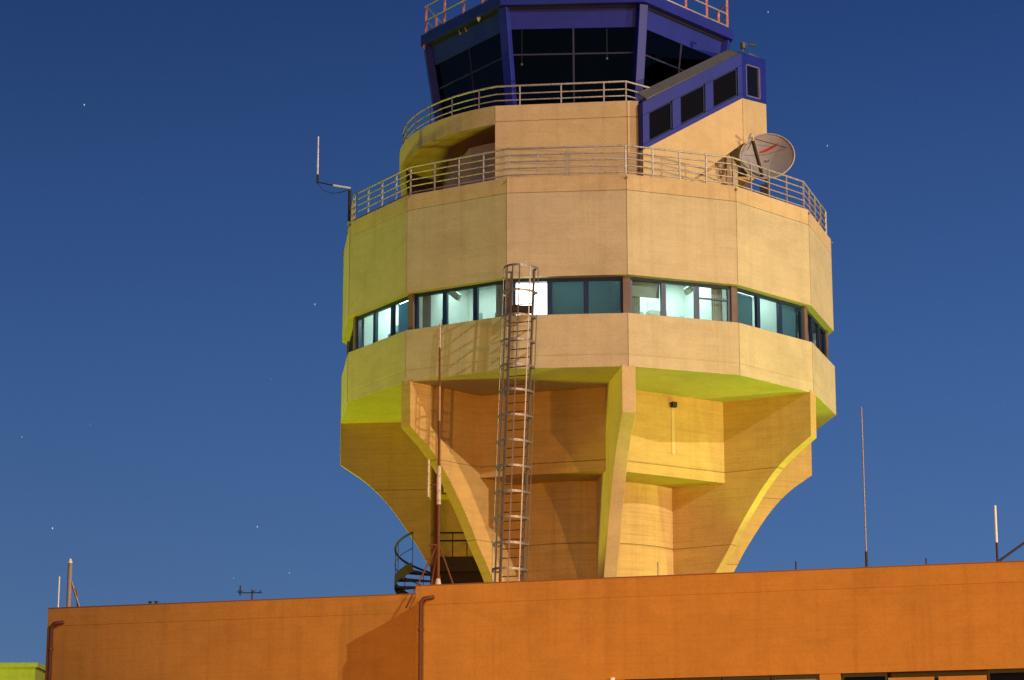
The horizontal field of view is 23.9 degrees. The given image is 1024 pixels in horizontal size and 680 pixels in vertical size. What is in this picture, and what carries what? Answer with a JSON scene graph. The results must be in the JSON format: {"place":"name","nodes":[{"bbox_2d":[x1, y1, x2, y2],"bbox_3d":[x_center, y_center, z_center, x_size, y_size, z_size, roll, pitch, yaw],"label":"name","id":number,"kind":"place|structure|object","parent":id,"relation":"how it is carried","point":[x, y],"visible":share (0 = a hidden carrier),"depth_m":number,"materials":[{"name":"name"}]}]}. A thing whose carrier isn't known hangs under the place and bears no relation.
{"place":"outdoors","nodes":[
{"label":"outdoors","id":0,"kind":"place"},
{"bbox_2d":[0,663,45,679],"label":"annex building","id":1,"kind":"structure","parent":0,"point":[22,671],"depth_m":79.75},
{"bbox_2d":[0,0,1023,665],"label":"sky","id":2,"kind":"structure","parent":0,"point":[173,353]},
{"bbox_3d":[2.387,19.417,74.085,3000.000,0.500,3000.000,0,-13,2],"label":"ground","id":3,"kind":"structure","parent":0,"visible":0},
{"bbox_2d":[45,560,1023,679],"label":"terminal building","id":4,"kind":"structure","parent":3,"relation":"on","point":[956,621],"depth_m":54.36,"materials":[{"name":"orange concrete"}]},
{"bbox_2d":[57,576,59,606],"bbox_3d":[-11.394,6.609,60.785,0.037,1.350,0.037,5,-14,-20],"label":"whip antenna","id":5,"kind":"object","parent":4,"relation":"on","point":[58,591],"visible":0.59,"depth_m":60.85,"materials":[{"name":"white metal"}]},
{"bbox_2d":[66,559,79,606],"bbox_3d":[-10.952,6.423,60.952,0.570,1.810,0.276,9,-16,-34],"label":"rooftop mast","id":6,"kind":"object","parent":4,"relation":"on","point":[69,585],"visible":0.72,"depth_m":60.85,"materials":[{"name":"metal"}]},
{"bbox_2d":[237,586,261,599],"bbox_3d":[-6.571,6.702,60.634,0.610,1.100,0.355,0,-13,2],"label":"aerial","id":7,"kind":"object","parent":4,"relation":"on","point":[240,592],"visible":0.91,"depth_m":60.68,"materials":[{"name":"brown metal"}]},
{"bbox_2d":[405,324,453,607],"bbox_3d":[-1.836,3.069,58.071,0.666,7.000,1.377,-10,-17,37],"label":"banded mast","id":8,"kind":"object","parent":4,"relation":"on","point":[438,549],"visible":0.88,"depth_m":57.64,"materials":[{"name":"metal"}]},
{"bbox_2d":[394,466,483,593],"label":"spiral staircase","id":9,"kind":"structure","parent":4,"relation":"on","point":[463,569],"depth_m":75.89,"materials":[{"name":"metal"}]},
{"bbox_2d":[634,678,673,679],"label":"window","id":10,"kind":"structure","parent":4,"relation":"in","point":[670,678],"depth_m":53.82,"materials":[{"name":"black metal"}]},
{"bbox_2d":[674,677,721,679],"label":"window","id":11,"kind":"structure","parent":4,"relation":"in","point":[707,678],"depth_m":53.51,"materials":[{"name":"black metal"}]},
{"bbox_2d":[722,676,770,679],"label":"window","id":12,"kind":"structure","parent":4,"relation":"in","point":[742,677],"depth_m":53.20,"materials":[{"name":"black metal"}]},
{"bbox_2d":[771,674,819,679],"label":"window","id":13,"kind":"structure","parent":4,"relation":"in","point":[814,676],"depth_m":52.90,"materials":[{"name":"black metal"}]},
{"bbox_2d":[861,407,867,566],"bbox_3d":[8.757,4.332,60.058,0.065,5.450,0.065,-6,-14,24],"label":"whip antenna","id":14,"kind":"object","parent":4,"relation":"on","point":[866,558],"visible":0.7,"depth_m":60.15,"materials":[{"name":"grey metal"}]},
{"bbox_2d":[842,672,887,679],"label":"window","id":15,"kind":"structure","parent":4,"relation":"in","point":[850,676],"depth_m":52.48,"materials":[{"name":"black metal"}]},
{"bbox_2d":[987,669,1023,679],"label":"window","id":16,"kind":"structure","parent":4,"relation":"in","point":[993,674],"depth_m":51.62,"materials":[{"name":"black metal"}]},
{"bbox_2d":[994,505,1023,561],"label":"whip antenna","id":17,"kind":"object","parent":4,"relation":"on","point":[996,543],"visible":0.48,"depth_m":59.67,"materials":[{"name":"white metal"}]},
{"bbox_2d":[340,0,835,581],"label":"control tower","id":18,"kind":"structure","parent":3,"relation":"on","point":[584,156],"depth_m":74.07,"materials":[{"name":"concrete"}]},
{"bbox_2d":[316,136,350,221],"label":"bracket antenna","id":19,"kind":"object","parent":18,"relation":"attached to","point":[349,200],"visible":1,"depth_m":76.89,"materials":[{"name":"grey metal"}]},
{"bbox_2d":[351,329,352,350],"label":"window","id":20,"kind":"structure","parent":18,"relation":"in","point":[352,329],"depth_m":78.11,"materials":[{"name":"black metal"}]},
{"bbox_2d":[357,310,374,348],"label":"window","id":21,"kind":"structure","parent":18,"relation":"in","point":[370,313],"depth_m":75.76,"materials":[{"name":"blue metal"}]},
{"bbox_2d":[374,303,391,341],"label":"window","id":22,"kind":"structure","parent":18,"relation":"in","point":[387,306],"depth_m":74.86,"materials":[{"name":"blue metal"}]},
{"bbox_2d":[392,296,407,335],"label":"window","id":23,"kind":"structure","parent":18,"relation":"in","point":[403,308],"depth_m":73.99,"materials":[{"name":"blue glass"}]},
{"bbox_2d":[415,290,444,328],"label":"window","id":24,"kind":"structure","parent":18,"relation":"in","point":[417,296],"depth_m":72.97,"materials":[{"name":"blue metal"}]},
{"bbox_2d":[445,285,474,324],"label":"window","id":25,"kind":"structure","parent":18,"relation":"in","point":[447,291],"depth_m":72.42,"materials":[{"name":"blue metal"}]},
{"bbox_2d":[436,33,504,118],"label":"cab window","id":26,"kind":"structure","parent":18,"relation":"in","point":[479,66],"depth_m":78.07,"materials":[{"name":"black glass"}]},
{"bbox_2d":[475,280,504,319],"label":"window","id":27,"kind":"structure","parent":18,"relation":"in","point":[477,286],"depth_m":71.92,"materials":[{"name":"blue metal"}]},
{"bbox_2d":[491,263,538,581],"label":"caged ladder","id":28,"kind":"object","parent":18,"relation":"attached to","point":[518,309],"visible":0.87,"depth_m":69.35,"materials":[{"name":"metal"}]},
{"bbox_2d":[513,279,549,314],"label":"window","id":29,"kind":"structure","parent":18,"relation":"in","point":[515,281],"depth_m":71.38,"materials":[{"name":"grey metal"}]},
{"bbox_2d":[550,278,585,314],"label":"window","id":30,"kind":"structure","parent":18,"relation":"in","point":[572,283],"depth_m":71.36,"materials":[{"name":"teal glass"}]},
{"bbox_2d":[512,27,634,104],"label":"cab window","id":31,"kind":"structure","parent":18,"relation":"in","point":[541,56],"depth_m":76.37,"materials":[{"name":"black glass"}]},
{"bbox_2d":[586,277,622,313],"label":"window","id":32,"kind":"structure","parent":18,"relation":"in","point":[591,282],"depth_m":71.26,"materials":[{"name":"teal glass"}]},
{"bbox_2d":[630,277,663,315],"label":"window","id":33,"kind":"structure","parent":18,"relation":"in","point":[638,286],"depth_m":71.47,"materials":[{"name":"grey metal"}]},
{"bbox_2d":[643,30,711,99],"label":"cab window","id":34,"kind":"structure","parent":18,"relation":"in","point":[665,58],"depth_m":77.26,"materials":[{"name":"black glass"}]},
{"bbox_2d":[663,280,696,318],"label":"window","id":35,"kind":"structure","parent":18,"relation":"in","point":[694,285],"depth_m":71.73,"materials":[{"name":"grey metal"}]},
{"bbox_2d":[697,283,729,321],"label":"window","id":36,"kind":"structure","parent":18,"relation":"in","point":[727,288],"depth_m":72.06,"materials":[{"name":"grey metal"}]},
{"bbox_2d":[737,288,758,327],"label":"window","id":37,"kind":"structure","parent":18,"relation":"in","point":[746,299],"depth_m":72.91,"materials":[{"name":"teal glass"}]},
{"bbox_2d":[739,133,794,197],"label":"satellite dish","id":38,"kind":"object","parent":18,"relation":"on","point":[773,152],"visible":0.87,"depth_m":76.70,"materials":[{"name":"grey paint"}]},
{"bbox_2d":[758,294,780,333],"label":"window","id":39,"kind":"structure","parent":18,"relation":"in","point":[777,301],"depth_m":73.68,"materials":[{"name":"grey metal"}]},
{"bbox_2d":[776,300,802,339],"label":"window","id":40,"kind":"structure","parent":18,"relation":"in","point":[789,320],"depth_m":74.41,"materials":[{"name":"teal glass"}]},
{"bbox_2d":[807,310,812,342],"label":"window","id":41,"kind":"structure","parent":18,"relation":"in","point":[809,315],"depth_m":75.65,"materials":[{"name":"black metal"}]},
{"bbox_2d":[812,316,819,349],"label":"window","id":42,"kind":"structure","parent":18,"relation":"in","point":[814,320],"depth_m":76.64,"materials":[{"name":"black metal"}]},
{"bbox_2d":[819,324,826,357],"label":"window","id":43,"kind":"structure","parent":18,"relation":"in","point":[821,328],"depth_m":77.63,"materials":[{"name":"black metal"}]}
]}

